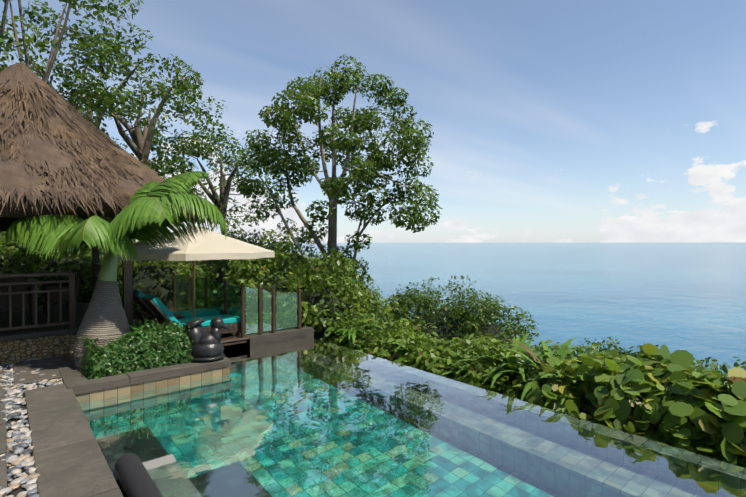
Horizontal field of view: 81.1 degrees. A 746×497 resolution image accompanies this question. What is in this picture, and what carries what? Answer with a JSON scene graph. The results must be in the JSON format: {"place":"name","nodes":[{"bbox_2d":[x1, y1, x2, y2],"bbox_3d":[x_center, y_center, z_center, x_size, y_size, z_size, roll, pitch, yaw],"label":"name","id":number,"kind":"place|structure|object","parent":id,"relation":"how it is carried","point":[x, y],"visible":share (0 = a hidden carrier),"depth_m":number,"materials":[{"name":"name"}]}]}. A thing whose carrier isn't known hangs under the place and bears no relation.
{"place":"outdoors","nodes":[
{"label":"outdoors","id":0,"kind":"place"},
{"bbox_2d":[0,356,185,496],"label":"paving base","id":1,"kind":"object","parent":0,"point":[14,492],"depth_m":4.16,"materials":[{"name":"white gravel"}]},
{"bbox_2d":[0,120,187,363],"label":"gazebo","id":2,"kind":"object","parent":1,"relation":"on","point":[34,330],"visible":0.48,"depth_m":7.83,"materials":[{"name":"brown wood"}]},
{"bbox_2d":[0,63,219,231],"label":"thatched roof","id":3,"kind":"structure","parent":2,"relation":"on","point":[45,169],"depth_m":7.57,"materials":[{"name":"brown wicker"}]},
{"bbox_2d":[0,354,230,496],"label":"paving stone slabs","id":4,"kind":"structure","parent":1,"relation":"on","point":[69,459],"depth_m":4.72,"materials":[{"name":"grey stone"}]},
{"bbox_2d":[184,317,229,361],"bbox_3d":[-2.824,1.526,7.368,0.613,0.735,0.589,-1,1,-40],"label":"stone duck statue","id":5,"kind":"object","parent":4,"relation":"on","point":[208,346],"visible":0.98,"depth_m":7.22,"materials":[{"name":"black stone"}]},
{"bbox_2d":[5,171,227,372],"bbox_3d":[-4.204,0.301,7.153,2.804,3.310,2.803,-1,1,-40],"label":"bottle palm","id":6,"kind":"object","parent":1,"relation":"on","point":[142,216],"depth_m":6.74,"materials":[{"name":"green plant"}]},
{"bbox_2d":[78,318,194,378],"bbox_3d":[-3.826,1.639,7.277,1.838,0.912,1.392,-1,1,-40],"label":"planter hedge","id":7,"kind":"object","parent":1,"relation":"on","point":[125,354],"depth_m":6.81,"materials":[{"name":"green plant"}]},
{"bbox_2d":[0,0,287,234],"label":"tree","id":8,"kind":"object","parent":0,"point":[104,43],"depth_m":20.96,"materials":[{"name":"green plant"}]},
{"bbox_2d":[0,0,745,243],"label":"sky","id":9,"kind":"structure","parent":0,"point":[552,121],"materials":[{"name":"blue"}]},
{"bbox_2d":[66,244,745,373],"bbox_3d":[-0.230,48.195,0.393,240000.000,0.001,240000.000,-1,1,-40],"label":"sea","id":10,"kind":"structure","parent":0,"point":[691,298],"depth_m":505.43,"materials":[{"name":"liquid"}]},
{"bbox_3d":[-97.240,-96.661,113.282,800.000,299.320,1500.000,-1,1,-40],"label":"hillside","id":11,"kind":"structure","parent":0,"visible":0},
{"bbox_2d":[52,308,313,361],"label":"timber deck","id":12,"kind":"structure","parent":11,"relation":"on","point":[228,340],"depth_m":9.44,"materials":[{"name":"wood"}]},
{"bbox_2d":[157,313,184,323],"bbox_3d":[-4.273,1.645,9.233,0.440,0.450,0.440,-1,1,-40],"label":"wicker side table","id":13,"kind":"object","parent":12,"relation":"on","point":[178,316],"visible":0.1,"depth_m":9.18,"materials":[{"name":"brown wicker"}]},
{"bbox_2d":[133,289,219,322],"bbox_3d":[-4.452,1.377,9.852,1.790,0.971,0.680,-1,1,-40],"label":"sun lounger","id":14,"kind":"object","parent":12,"relation":"on","point":[138,296],"visible":0.27,"depth_m":9.55,"materials":[{"name":"fabric"}]},
{"bbox_2d":[103,222,274,317],"bbox_3d":[-3.908,0.631,9.519,3.197,2.470,3.197,-1,1,-40],"label":"parasol","id":15,"kind":"object","parent":12,"relation":"on","point":[212,246],"visible":0.62,"depth_m":8.53,"materials":[{"name":"fabric"}]},
{"bbox_2d":[141,294,239,336],"bbox_3d":[-3.689,1.387,8.952,1.790,0.971,0.680,-1,1,-40],"label":"sun lounger","id":16,"kind":"object","parent":12,"relation":"on","point":[158,308],"visible":0.44,"depth_m":8.77,"materials":[{"name":"fabric"}]},
{"bbox_2d":[173,272,300,337],"bbox_3d":[-3.768,1.430,11.442,1.452,1.432,4.904,-1,1,-40],"label":"glass balustrade","id":17,"kind":"object","parent":12,"relation":"on","point":[243,303],"visible":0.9,"depth_m":9.81,"materials":[{"name":"green"}]},
{"bbox_2d":[75,334,303,403],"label":"wall tiles","id":18,"kind":"object","parent":11,"relation":"in","point":[120,391],"visible":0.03,"depth_m":6.62,"materials":[{"name":"tile"}]},
{"bbox_2d":[80,338,745,496],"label":"swimming pool","id":19,"kind":"structure","parent":18,"relation":"in","point":[312,417],"depth_m":4.87,"materials":[{"name":"teal liquid"}]},
{"bbox_2d":[112,453,175,496],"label":"lounge chair","id":20,"kind":"object","parent":19,"relation":"on","point":[131,474],"visible":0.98,"depth_m":3.87,"materials":[{"name":"grey fabric"}]},
{"bbox_2d":[0,217,394,344],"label":"shrub leaves","id":21,"kind":"object","parent":11,"relation":"on","point":[350,293],"visible":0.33,"depth_m":12.50,"materials":[{"name":"green plant"}]},
{"bbox_2d":[0,240,659,429],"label":"shrub","id":22,"kind":"object","parent":11,"relation":"on","point":[162,292],"depth_m":13.04,"materials":[{"name":"green plant"}]},
{"bbox_2d":[234,54,442,279],"bbox_3d":[-1.246,-0.667,14.906,6.022,12.035,6.057,-1,1,-40],"label":"tall tree","id":23,"kind":"object","parent":11,"relation":"on","point":[385,162],"depth_m":14.29,"materials":[{"name":"green plant"}]},
{"bbox_2d":[245,293,605,399],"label":"slope bush leaves","id":24,"kind":"object","parent":11,"relation":"on","point":[432,360],"visible":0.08,"depth_m":8.50,"materials":[{"name":"green plant"}]},
{"bbox_2d":[262,312,720,413],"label":"strap plants","id":25,"kind":"object","parent":11,"relation":"on","point":[532,361],"visible":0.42,"depth_m":7.37,"materials":[{"name":"green plant"}]},
{"bbox_2d":[245,274,745,375],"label":"dark slope leaves","id":26,"kind":"object","parent":11,"relation":"on","point":[489,310],"visible":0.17,"depth_m":12.48,"materials":[{"name":"green plant"}]},
{"bbox_2d":[506,343,745,467],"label":"sea grape leaves","id":27,"kind":"object","parent":11,"relation":"on","point":[679,381],"visible":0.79,"depth_m":5.37,"materials":[{"name":"green plant"}]}
]}

